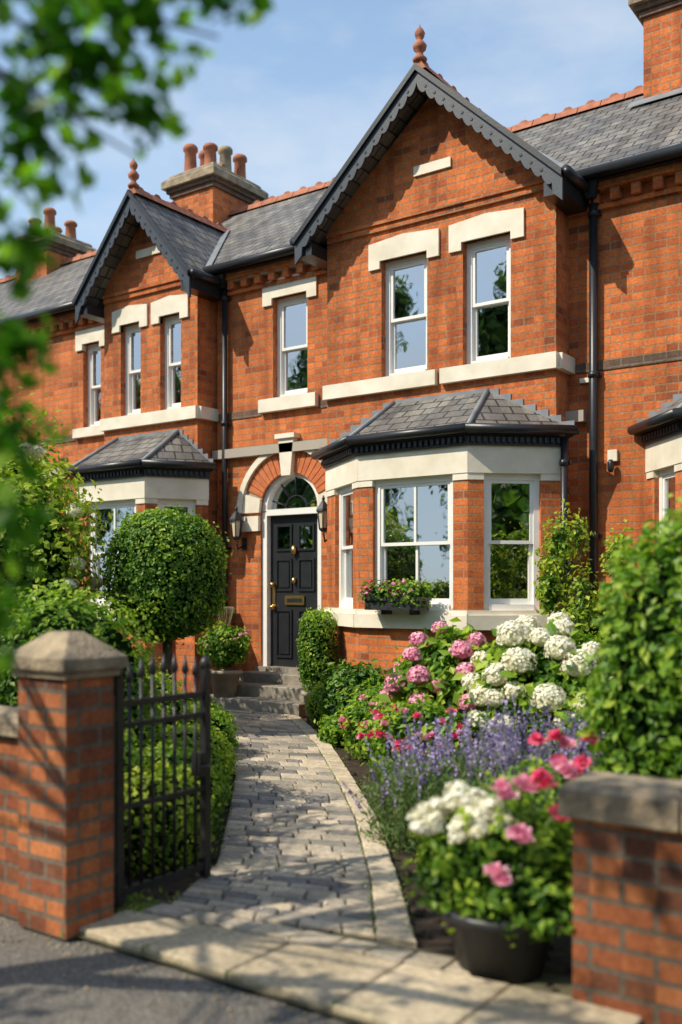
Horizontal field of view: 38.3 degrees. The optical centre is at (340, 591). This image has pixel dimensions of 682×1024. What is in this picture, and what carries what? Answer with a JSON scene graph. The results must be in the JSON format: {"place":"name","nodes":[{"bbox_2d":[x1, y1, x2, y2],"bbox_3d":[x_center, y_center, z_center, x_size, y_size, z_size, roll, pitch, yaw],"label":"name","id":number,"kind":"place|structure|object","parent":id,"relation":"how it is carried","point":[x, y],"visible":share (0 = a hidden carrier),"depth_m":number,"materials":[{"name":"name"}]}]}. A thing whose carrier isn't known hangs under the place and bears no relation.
{"place":"outdoors","nodes":[
{"label":"outdoors","id":0,"kind":"place"},
{"bbox_2d":[0,915,350,1023],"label":"road","id":1,"kind":"structure","parent":0,"point":[46,979],"depth_m":3.69,"materials":[{"name":"grey asphalt"}]},
{"bbox_2d":[12,631,127,939],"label":"gate pier","id":2,"kind":"structure","parent":1,"relation":"on","point":[65,783],"depth_m":4.30,"materials":[{"name":"brick"}]},
{"bbox_2d":[0,0,274,675],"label":"street tree","id":3,"kind":"object","parent":1,"relation":"on","point":[49,29],"visible":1,"depth_m":1.99,"materials":[{"name":"green plant"}]},
{"bbox_2d":[2,915,353,1023],"bbox_3d":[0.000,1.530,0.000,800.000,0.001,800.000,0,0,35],"label":"ground","id":4,"kind":"structure","parent":0,"point":[214,980],"depth_m":3.84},
{"bbox_2d":[0,359,16,420],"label":"walls","id":5,"kind":"structure","parent":4,"relation":"on","point":[13,384],"depth_m":16.14,"materials":[{"name":"red brick"}]},
{"bbox_2d":[0,207,96,317],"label":"roof","id":6,"kind":"structure","parent":5,"relation":"on","point":[75,257],"depth_m":18.39,"materials":[{"name":"stone"}]},
{"bbox_2d":[17,225,216,686],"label":"walls","id":7,"kind":"structure","parent":4,"relation":"on","point":[65,390],"depth_m":13.86,"materials":[{"name":"red brick"}]},
{"bbox_2d":[0,189,221,620],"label":"trim","id":8,"kind":"structure","parent":7,"relation":"attached to","point":[161,484],"depth_m":13.52,"materials":[{"name":"white paint"}]},
{"bbox_2d":[94,323,180,596],"bbox_3d":[-3.148,-1.823,13.941,0.926,3.801,2.704,0,0,-45],"label":"window glass","id":9,"kind":"object","parent":8,"relation":"attached to","point":[121,513],"visible":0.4,"depth_m":13.70,"materials":[{"name":"clear glass"}]},
{"bbox_2d":[12,142,309,470],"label":"roof","id":10,"kind":"structure","parent":7,"relation":"on","point":[214,211],"depth_m":14.57,"materials":[{"name":"stone"}]},
{"bbox_2d":[217,98,568,676],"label":"walls","id":11,"kind":"structure","parent":4,"relation":"on","point":[346,323],"depth_m":11.22,"materials":[{"name":"red brick"}]},
{"bbox_2d":[229,506,246,549],"bbox_3d":[-1.365,-0.844,13.111,0.190,0.590,0.273,0,0,55],"label":"wall lantern","id":12,"kind":"object","parent":11,"relation":"attached to","point":[236,520],"depth_m":13.05,"materials":[{"name":"black paint"}]},
{"bbox_2d":[255,472,320,672],"bbox_3d":[-0.583,-0.245,12.889,1.160,2.610,0.330,0,0,35],"label":"front door","id":13,"kind":"structure","parent":11,"relation":"attached to","point":[291,562],"depth_m":12.93,"materials":[{"name":"black paint"}]},
{"bbox_2d":[316,495,326,541],"bbox_3d":[-0.190,-0.904,12.280,0.190,0.590,0.273,0,0,55],"label":"wall lantern","id":14,"kind":"object","parent":11,"relation":"attached to","point":[321,509],"depth_m":12.21,"materials":[{"name":"black paint"}]},
{"bbox_2d":[203,63,588,629],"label":"trim","id":15,"kind":"structure","parent":11,"relation":"attached to","point":[487,453],"depth_m":10.82,"materials":[{"name":"paint"}]},
{"bbox_2d":[285,302,352,597],"bbox_3d":[0.436,-1.853,11.433,3.849,3.861,0.906,0,0,42],"label":"window glass","id":16,"kind":"object","parent":15,"relation":"attached to","point":[295,325],"visible":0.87,"depth_m":12.80,"materials":[{"name":"clear glass"}]},
{"bbox_2d":[356,576,436,614],"bbox_3d":[0.594,0.045,10.367,0.941,0.410,0.389,0,0,35],"label":"window box","id":17,"kind":"object","parent":15,"relation":"on","point":[415,600],"visible":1,"depth_m":10.28,"materials":[{"name":"green plant"}]},
{"bbox_2d":[212,194,586,598],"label":"windows","id":18,"kind":"structure","parent":11,"relation":"in","point":[509,521],"depth_m":13.90,"materials":[{"name":"paint"}]},
{"bbox_2d":[212,24,642,459],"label":"roof","id":19,"kind":"structure","parent":11,"relation":"on","point":[577,138],"depth_m":11.41,"materials":[{"name":"stone"}]},
{"bbox_2d":[169,708,416,947],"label":"garden path","id":20,"kind":"structure","parent":0,"point":[303,857],"depth_m":5.57,"materials":[{"name":"stone"}]},
{"bbox_2d":[0,0,642,278],"label":"sky","id":21,"kind":"structure","parent":0,"point":[295,91],"materials":[{"name":"blue"}]},
{"bbox_2d":[76,717,572,1023],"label":"garden soil","id":22,"kind":"structure","parent":0,"point":[431,933],"depth_m":4.84,"materials":[{"name":"brown soil"}]},
{"bbox_2d":[0,705,17,919],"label":"brick garden wall","id":23,"kind":"structure","parent":22,"relation":"on","point":[8,811],"depth_m":4.51,"materials":[{"name":"brick"}]},
{"bbox_2d":[0,385,114,632],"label":"flowering shrub","id":24,"kind":"object","parent":22,"relation":"on","point":[58,557],"visible":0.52,"depth_m":9.55,"materials":[{"name":"green plant"}]},
{"bbox_2d":[0,570,199,781],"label":"privet hedge","id":25,"kind":"object","parent":22,"relation":"on","point":[79,616],"visible":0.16,"depth_m":6.32,"materials":[{"name":"green plant"}]},
{"bbox_2d":[97,504,233,683],"bbox_3d":[-1.804,0.307,10.031,1.303,2.388,1.271,0,0,35],"label":"topiary bush","id":26,"kind":"object","parent":22,"relation":"on","point":[167,566],"visible":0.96,"depth_m":9.63,"materials":[{"name":"green plant"}]},
{"bbox_2d":[124,691,242,876],"bbox_3d":[-1.300,1.234,8.504,0.896,0.661,6.935,0,0,-6],"label":"box hedge","id":27,"kind":"object","parent":22,"relation":"on","point":[224,742],"visible":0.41,"depth_m":5.43,"materials":[{"name":"green plant"}]},
{"bbox_2d":[176,607,234,693],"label":"garden wall","id":28,"kind":"structure","parent":22,"relation":"on","point":[189,647],"depth_m":12.75,"materials":[{"name":"red brick"}]},
{"bbox_2d":[211,670,306,716],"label":"door steps","id":29,"kind":"structure","parent":22,"relation":"on","point":[270,692],"depth_m":12.25,"materials":[{"name":"stone"}]},
{"bbox_2d":[195,607,251,697],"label":"potted shrub","id":30,"kind":"object","parent":29,"relation":"on","point":[225,646],"visible":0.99,"depth_m":12.33,"materials":[{"name":"green plant"}]},
{"bbox_2d":[303,681,328,726],"bbox_3d":[-0.106,1.233,10.855,0.632,0.556,0.620,0,0,35],"label":"box ball","id":31,"kind":"object","parent":22,"relation":"on","point":[315,714],"visible":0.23,"depth_m":10.75,"materials":[{"name":"green plant"}]},
{"bbox_2d":[296,604,339,720],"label":"shrub","id":32,"kind":"object","parent":22,"relation":"on","point":[319,646],"visible":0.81,"depth_m":11.26,"materials":[{"name":"plant"}]},
{"bbox_2d":[310,658,396,716],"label":"evergreen shrub","id":33,"kind":"object","parent":22,"relation":"on","point":[352,678],"visible":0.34,"depth_m":10.02,"materials":[{"name":"green plant"}]},
{"bbox_2d":[338,693,485,784],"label":"rose bush","id":34,"kind":"object","parent":22,"relation":"on","point":[369,724],"visible":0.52,"depth_m":7.27,"materials":[{"name":"green plant"}]},
{"bbox_2d":[380,755,451,885],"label":"edging shrub","id":35,"kind":"object","parent":22,"relation":"on","point":[418,839],"visible":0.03,"depth_m":5.46,"materials":[{"name":"green plant"}]},
{"bbox_2d":[368,617,494,756],"bbox_3d":[0.819,0.855,7.850,1.166,1.297,1.120,0,0,35],"label":"hydrangea bush","id":36,"kind":"object","parent":22,"relation":"on","point":[437,669],"visible":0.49,"depth_m":7.63,"materials":[{"name":"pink plant"}]},
{"bbox_2d":[313,642,619,769],"bbox_3d":[1.706,0.971,7.566,2.233,1.095,5.450,0,0,-21],"label":"garden shrub","id":37,"kind":"object","parent":22,"relation":"on","point":[330,732],"visible":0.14,"depth_m":9.35,"materials":[{"name":"green plant"}]},
{"bbox_2d":[341,696,604,856],"bbox_3d":[0.917,1.092,5.660,1.989,0.887,1.458,0,0,35],"label":"lavender bush","id":38,"kind":"object","parent":22,"relation":"on","point":[472,766],"visible":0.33,"depth_m":5.66,"materials":[{"name":"purple plant"}]},
{"bbox_2d":[452,612,614,759],"bbox_3d":[1.559,0.832,7.236,1.452,1.349,1.256,0,0,26],"label":"hydrangea bush","id":39,"kind":"object","parent":22,"relation":"on","point":[534,665],"visible":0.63,"depth_m":6.97,"materials":[{"name":"white plant"}]},
{"bbox_2d":[488,729,598,922],"bbox_3d":[1.014,1.065,4.603,0.856,0.884,0.684,0,0,35],"label":"rose bush","id":40,"kind":"object","parent":22,"relation":"on","point":[535,738],"visible":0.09,"depth_m":4.44,"materials":[{"name":"pink plant"}]},
{"bbox_2d":[528,498,634,642],"bbox_3d":[2.278,0.330,9.028,0.994,2.343,1.033,0,0,-16],"label":"golden shrub","id":41,"kind":"object","parent":22,"relation":"on","point":[551,586],"visible":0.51,"depth_m":9.02,"materials":[{"name":"green plant"}]},
{"bbox_2d":[558,771,681,1023],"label":"brick garden wall","id":42,"kind":"structure","parent":22,"relation":"on","point":[627,892],"depth_m":3.41,"materials":[{"name":"brick"}]},
{"bbox_2d":[569,176,681,607],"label":"walls","id":43,"kind":"structure","parent":22,"relation":"on","point":[639,278],"depth_m":10.21,"materials":[{"name":"red brick"}]},
{"bbox_2d":[556,143,681,618],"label":"trim","id":44,"kind":"structure","parent":43,"relation":"attached to","point":[662,443],"depth_m":10.11,"materials":[{"name":"black paint"}]},
{"bbox_2d":[584,0,681,434],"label":"roof","id":45,"kind":"structure","parent":44,"relation":"on","point":[653,121],"depth_m":11.57,"materials":[{"name":"stone"}]},
{"bbox_2d":[667,477,674,536],"bbox_3d":[4.090,-1.843,9.180,2.106,3.841,0.716,0,0,35],"label":"window glass","id":46,"kind":"object","parent":44,"relation":"attached to","point":[671,490],"visible":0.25,"depth_m":9.72,"materials":[{"name":"clear glass"}]},
{"bbox_2d":[569,494,681,779],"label":"privet hedge","id":47,"kind":"object","parent":22,"relation":"on","point":[639,704],"visible":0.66,"depth_m":4.30,"materials":[{"name":"green plant"}]},
{"bbox_2d":[60,886,641,1023],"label":"pavement","id":48,"kind":"structure","parent":0,"point":[356,980],"depth_m":3.79,"materials":[{"name":"stone"}]},
{"bbox_2d":[114,653,212,913],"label":"iron gate","id":49,"kind":"structure","parent":48,"relation":"on","point":[201,765],"depth_m":4.78,"materials":[{"name":"black metal"}]},
{"bbox_2d":[401,755,576,985],"bbox_3d":[0.643,1.066,3.920,0.838,0.868,0.715,0,0,35],"label":"flower planter","id":50,"kind":"object","parent":48,"relation":"on","point":[498,878],"visible":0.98,"depth_m":3.72,"materials":[{"name":"green plant"}]}
]}

